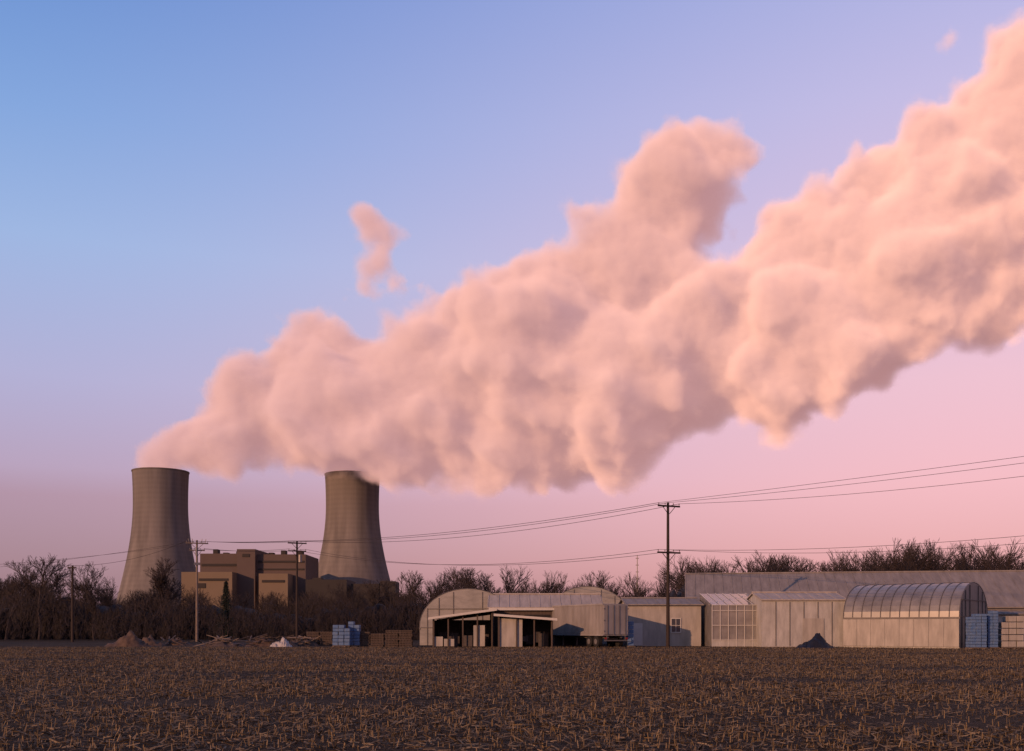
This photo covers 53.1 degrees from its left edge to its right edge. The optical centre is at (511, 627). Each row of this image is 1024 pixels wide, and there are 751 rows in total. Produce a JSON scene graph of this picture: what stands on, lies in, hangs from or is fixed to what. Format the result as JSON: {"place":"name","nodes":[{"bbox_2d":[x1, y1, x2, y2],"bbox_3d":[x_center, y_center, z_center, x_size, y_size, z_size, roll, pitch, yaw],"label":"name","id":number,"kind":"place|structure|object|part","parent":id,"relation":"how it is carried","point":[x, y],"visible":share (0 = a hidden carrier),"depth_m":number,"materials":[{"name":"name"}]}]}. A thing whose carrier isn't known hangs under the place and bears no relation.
{"place":"outdoors","nodes":[
{"label":"outdoors","id":0,"kind":"place"},
{"bbox_2d":[181,549,318,612],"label":"power plant building","id":1,"kind":"structure","parent":0,"point":[242,571],"depth_m":894.00,"materials":[{"name":"beige concrete"}]},
{"bbox_2d":[0,639,1023,750],"bbox_3d":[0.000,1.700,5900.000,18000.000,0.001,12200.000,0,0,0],"label":"ground","id":2,"kind":"structure","parent":0,"point":[941,720],"depth_m":22.92,"materials":[{"name":"soil"}]},
{"bbox_2d":[0,562,47,639],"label":"bare tree","id":3,"kind":"object","parent":2,"relation":"on","point":[19,582],"visible":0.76,"depth_m":143.75,"materials":[{"name":"brown plant"}]},
{"bbox_2d":[20,555,75,639],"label":"bare tree","id":4,"kind":"object","parent":2,"relation":"on","point":[52,571],"visible":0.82,"depth_m":141.79,"materials":[{"name":"brown plant"}]},
{"bbox_2d":[30,567,80,616],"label":"bare tree","id":5,"kind":"object","parent":2,"relation":"on","point":[63,595],"visible":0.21,"depth_m":148.57,"materials":[{"name":"brown plant"}]},
{"bbox_2d":[67,565,75,641],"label":"utility pole","id":6,"kind":"object","parent":2,"relation":"on","point":[72,567],"visible":0.95,"depth_m":119.89,"materials":[{"name":"brown wood"}]},
{"bbox_2d":[60,561,111,639],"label":"bare tree","id":7,"kind":"object","parent":2,"relation":"on","point":[77,584],"visible":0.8,"depth_m":137.59,"materials":[{"name":"brown plant"}]},
{"bbox_2d":[104,630,150,646],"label":"dirt heap","id":8,"kind":"object","parent":2,"relation":"on","point":[130,638],"visible":0.84,"depth_m":91.27,"materials":[{"name":"brown soil"}]},
{"bbox_2d":[142,635,166,645],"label":"dirt heap","id":9,"kind":"object","parent":2,"relation":"on","point":[150,640],"visible":0.62,"depth_m":95.56,"materials":[{"name":"brown soil"}]},
{"bbox_2d":[117,467,195,607],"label":"cooling tower","id":10,"kind":"structure","parent":2,"relation":"on","point":[160,517],"depth_m":1005.02,"materials":[{"name":"concrete"}]},
{"bbox_2d":[143,557,187,639],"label":"bare tree","id":11,"kind":"object","parent":2,"relation":"on","point":[162,578],"visible":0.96,"depth_m":143.28,"materials":[{"name":"brown plant"}]},
{"bbox_2d":[160,635,202,645],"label":"debris pile","id":12,"kind":"object","parent":2,"relation":"on","point":[177,641],"visible":0.85,"depth_m":97.32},
{"bbox_2d":[186,539,207,641],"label":"utility pole","id":13,"kind":"object","parent":2,"relation":"on","point":[196,563],"visible":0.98,"depth_m":122.88,"materials":[{"name":"brown wood"}]},
{"bbox_2d":[213,581,235,638],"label":"conifer tree","id":14,"kind":"object","parent":2,"relation":"on","point":[225,602],"visible":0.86,"depth_m":134.74,"materials":[{"name":"green plant"}]},
{"bbox_2d":[195,635,253,646],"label":"scrap wood heap","id":15,"kind":"object","parent":2,"relation":"on","point":[218,641],"visible":0.88,"depth_m":92.27,"materials":[{"name":"wood"}]},
{"bbox_2d":[238,634,319,646],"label":"scrap wood heap","id":16,"kind":"object","parent":2,"relation":"on","point":[262,641],"visible":0.73,"depth_m":92.24,"materials":[{"name":"wood"}]},
{"bbox_2d":[270,637,292,646],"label":"white tarp heap","id":17,"kind":"object","parent":2,"relation":"on","point":[283,642],"visible":0.88,"depth_m":90.65,"materials":[{"name":"white plastic"}]},
{"bbox_2d":[288,541,306,638],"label":"utility pole","id":18,"kind":"object","parent":2,"relation":"on","point":[299,558],"visible":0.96,"depth_m":124.88,"materials":[{"name":"brown wood"}]},
{"bbox_2d":[287,635,319,645],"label":"scrap wood heap","id":19,"kind":"object","parent":2,"relation":"on","point":[307,642],"visible":0.69,"depth_m":94.52,"materials":[{"name":"wood"}]},
{"bbox_2d":[306,632,333,645],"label":"pallet stack","id":20,"kind":"object","parent":2,"relation":"on","point":[326,642],"visible":0.75,"depth_m":95.51,"materials":[{"name":"brown wood"}]},
{"bbox_2d":[332,625,351,646],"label":"blue crate stack","id":21,"kind":"object","parent":2,"relation":"on","point":[341,631],"visible":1,"depth_m":89.02,"materials":[{"name":"plastic"}]},
{"bbox_2d":[0,584,684,639],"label":"brush bank","id":22,"kind":"structure","parent":2,"relation":"on","point":[673,593],"depth_m":147.32,"materials":[{"name":"brown plant"}]},
{"bbox_2d":[306,578,398,617],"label":"turbine hall","id":23,"kind":"structure","parent":2,"relation":"on","point":[319,584],"depth_m":860.00,"materials":[{"name":"grey concrete"}]},
{"bbox_2d":[348,622,360,646],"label":"blue crate stack","id":24,"kind":"object","parent":2,"relation":"on","point":[353,627],"visible":0.84,"depth_m":90.02,"materials":[{"name":"plastic"}]},
{"bbox_2d":[319,470,389,583],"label":"cooling tower","id":25,"kind":"structure","parent":2,"relation":"on","point":[352,504],"depth_m":1014.57,"materials":[{"name":"concrete"}]},
{"bbox_2d":[357,630,413,646],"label":"pallet stack","id":26,"kind":"object","parent":2,"relation":"on","point":[373,638],"visible":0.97,"depth_m":90.51,"materials":[{"name":"brown wood"}]},
{"bbox_2d":[390,571,426,602],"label":"bare tree","id":27,"kind":"object","parent":2,"relation":"on","point":[413,580],"visible":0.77,"depth_m":148.90,"materials":[{"name":"brown plant"}]},
{"bbox_2d":[430,570,480,600],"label":"bare tree","id":28,"kind":"object","parent":2,"relation":"on","point":[470,579],"visible":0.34,"depth_m":148.50,"materials":[{"name":"brown plant"}]},
{"bbox_2d":[419,588,494,644],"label":"hoop greenhouse","id":29,"kind":"object","parent":2,"relation":"on","point":[464,600],"visible":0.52,"depth_m":98.09,"materials":[{"name":"white paint"}]},
{"bbox_2d":[428,608,497,646],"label":"open pole shed","id":30,"kind":"structure","parent":2,"relation":"on","point":[451,631],"depth_m":91.07,"materials":[{"name":"beige metal"}]},
{"bbox_2d":[449,568,504,592],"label":"bare tree","id":31,"kind":"object","parent":2,"relation":"on","point":[481,580],"visible":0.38,"depth_m":149.68,"materials":[{"name":"brown plant"}]},
{"bbox_2d":[0,554,1010,640],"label":"undergrowth thicket","id":32,"kind":"object","parent":2,"relation":"on","point":[263,610],"visible":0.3,"depth_m":134.98,"materials":[{"name":"brown plant"}]},
{"bbox_2d":[0,646,1023,750],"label":"corn stubble","id":33,"kind":"object","parent":2,"relation":"on","point":[514,730],"visible":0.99,"depth_m":25.84,"materials":[{"name":"brown plant"}]},
{"bbox_2d":[0,537,1023,617],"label":"distant tree line","id":34,"kind":"object","parent":2,"relation":"on","point":[372,594],"visible":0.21,"depth_m":180.54,"materials":[{"name":"brown plant"}]},
{"bbox_2d":[494,614,556,646],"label":"lean to shed","id":35,"kind":"object","parent":2,"relation":"on","point":[521,631],"visible":0.92,"depth_m":87.66,"materials":[{"name":"beige metal"}]},
{"bbox_2d":[487,593,602,645],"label":"equipment shed","id":36,"kind":"structure","parent":2,"relation":"on","point":[533,604],"depth_m":95.67,"materials":[{"name":"grey metal"}]},
{"bbox_2d":[552,604,628,646],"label":"box trailer","id":37,"kind":"object","parent":2,"relation":"on","point":[594,624],"visible":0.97,"depth_m":88.36,"materials":[{"name":"metal"}]},
{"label":"rear doors","id":38,"kind":"part","parent":37,"relation":"part of","materials":[{"name":"metal"}]},
{"bbox_2d":[563,586,620,643],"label":"hoop greenhouse","id":39,"kind":"object","parent":2,"relation":"on","point":[608,597],"visible":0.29,"depth_m":105.89,"materials":[{"name":"white paint"}]},
{"bbox_2d":[627,621,633,646],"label":"blue crate stack","id":40,"kind":"object","parent":2,"relation":"on","point":[630,635],"visible":0.85,"depth_m":88.02,"materials":[{"name":"plastic"}]},
{"bbox_2d":[636,556,638,594],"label":"radio mast","id":41,"kind":"object","parent":2,"relation":"on","point":[637,558],"visible":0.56,"depth_m":599.78,"materials":[{"name":"grey metal"}]},
{"bbox_2d":[657,502,680,647],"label":"utility pole","id":42,"kind":"object","parent":2,"relation":"on","point":[667,552],"visible":0.99,"depth_m":86.89,"materials":[{"name":"brown wood"}]},
{"bbox_2d":[3,456,1023,566],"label":"overhead power lines","id":43,"kind":"object","parent":42,"relation":"attached to","point":[595,519],"visible":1,"depth_m":91.33,"materials":[{"name":"metal"}]},
{"bbox_2d":[672,556,715,594],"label":"bare tree","id":44,"kind":"object","parent":2,"relation":"on","point":[688,566],"visible":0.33,"depth_m":141.71,"materials":[{"name":"brown plant"}]},
{"bbox_2d":[700,593,755,646],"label":"glazed greenhouse bay","id":45,"kind":"object","parent":2,"relation":"on","point":[728,620],"visible":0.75,"depth_m":91.00,"materials":[{"name":"white glass"}]},
{"bbox_2d":[728,550,798,571],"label":"bare tree","id":46,"kind":"object","parent":2,"relation":"on","point":[782,567],"visible":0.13,"depth_m":136.43,"materials":[{"name":"brown plant"}]},
{"bbox_2d":[771,558,816,571],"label":"bare tree","id":47,"kind":"object","parent":2,"relation":"on","point":[806,566],"visible":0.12,"depth_m":145.19,"materials":[{"name":"brown plant"}]},
{"bbox_2d":[746,592,845,646],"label":"white shed","id":48,"kind":"structure","parent":2,"relation":"on","point":[789,619],"depth_m":89.00,"materials":[{"name":"paint"}]},
{"bbox_2d":[803,618,823,642],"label":"sliding door","id":49,"kind":"structure","parent":48,"relation":"in","point":[811,626],"depth_m":88.94,"materials":[{"name":"beige metal"}]},
{"bbox_2d":[795,633,834,648],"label":"black tarp heap","id":50,"kind":"object","parent":2,"relation":"on","point":[817,640],"visible":0.77,"depth_m":83.46,"materials":[{"name":"black plastic"}]},
{"bbox_2d":[809,549,869,571],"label":"bare tree","id":51,"kind":"object","parent":2,"relation":"on","point":[823,569],"visible":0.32,"depth_m":137.38,"materials":[{"name":"brown plant"}]},
{"bbox_2d":[821,555,861,571],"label":"bare tree","id":52,"kind":"object","parent":2,"relation":"on","point":[843,558],"visible":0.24,"depth_m":147.56,"materials":[{"name":"brown plant"}]},
{"bbox_2d":[685,570,1023,610],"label":"greenhouse range","id":53,"kind":"structure","parent":2,"relation":"on","point":[1003,589],"depth_m":101.11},
{"bbox_2d":[864,543,938,570],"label":"bare tree","id":54,"kind":"object","parent":2,"relation":"on","point":[898,562],"visible":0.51,"depth_m":139.14,"materials":[{"name":"brown plant"}]},
{"bbox_2d":[843,582,987,648],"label":"hoop greenhouse","id":55,"kind":"object","parent":2,"relation":"on","point":[921,615],"visible":0.98,"depth_m":85.06,"materials":[{"name":"white paint"}]},
{"bbox_2d":[912,539,971,570],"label":"bare tree","id":56,"kind":"object","parent":2,"relation":"on","point":[947,560],"visible":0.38,"depth_m":138.58,"materials":[{"name":"brown plant"}]},
{"bbox_2d":[940,543,988,570],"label":"bare tree","id":57,"kind":"object","parent":2,"relation":"on","point":[970,561],"visible":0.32,"depth_m":145.04,"materials":[{"name":"brown plant"}]},
{"bbox_2d":[965,614,986,648],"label":"blue crate stack","id":58,"kind":"object","parent":2,"relation":"on","point":[976,630],"visible":1,"depth_m":80.02,"materials":[{"name":"plastic"}]},
{"bbox_2d":[983,611,998,648],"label":"blue crate stack","id":59,"kind":"object","parent":2,"relation":"on","point":[992,629],"visible":0.84,"depth_m":80.52,"materials":[{"name":"plastic"}]},
{"bbox_2d":[973,546,1023,569],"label":"bare tree","id":60,"kind":"object","parent":2,"relation":"on","point":[1016,567],"visible":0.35,"depth_m":139.85,"materials":[{"name":"brown plant"}]},
{"bbox_2d":[988,609,1023,634],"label":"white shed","id":61,"kind":"structure","parent":2,"relation":"on","point":[1001,613],"depth_m":93.00,"materials":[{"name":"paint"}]},
{"bbox_2d":[998,616,1023,648],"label":"cardboard stack","id":62,"kind":"object","parent":2,"relation":"on","point":[1011,641],"visible":0.95,"depth_m":81.02,"materials":[{"name":"beige cardboard"}]},
{"bbox_2d":[0,0,1023,603],"label":"sky","id":63,"kind":"structure","parent":0,"point":[502,263],"materials":[{"name":"blue"}]},
{"bbox_2d":[622,602,700,645],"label":"walls","id":64,"kind":"structure","parent":0,"point":[652,618],"depth_m":94.00,"materials":[{"name":"beige metal"}]},
{"bbox_2d":[632,623,642,645],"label":"door","id":65,"kind":"structure","parent":64,"relation":"attached to","point":[638,634],"depth_m":93.95,"materials":[{"name":"white metal"}]},
{"bbox_2d":[618,597,703,604],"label":"roof","id":66,"kind":"structure","parent":64,"relation":"on","point":[660,600],"depth_m":96.10,"materials":[{"name":"grey metal"}]},
{"bbox_2d":[671,618,680,632],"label":"window frame","id":67,"kind":"object","parent":64,"relation":"attached to","point":[675,625],"visible":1,"depth_m":93.93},
{"bbox_2d":[672,619,679,631],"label":"window pane","id":68,"kind":"object","parent":67,"relation":"in","point":[675,622],"visible":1,"depth_m":93.97,"materials":[{"name":"glass"}]}
]}

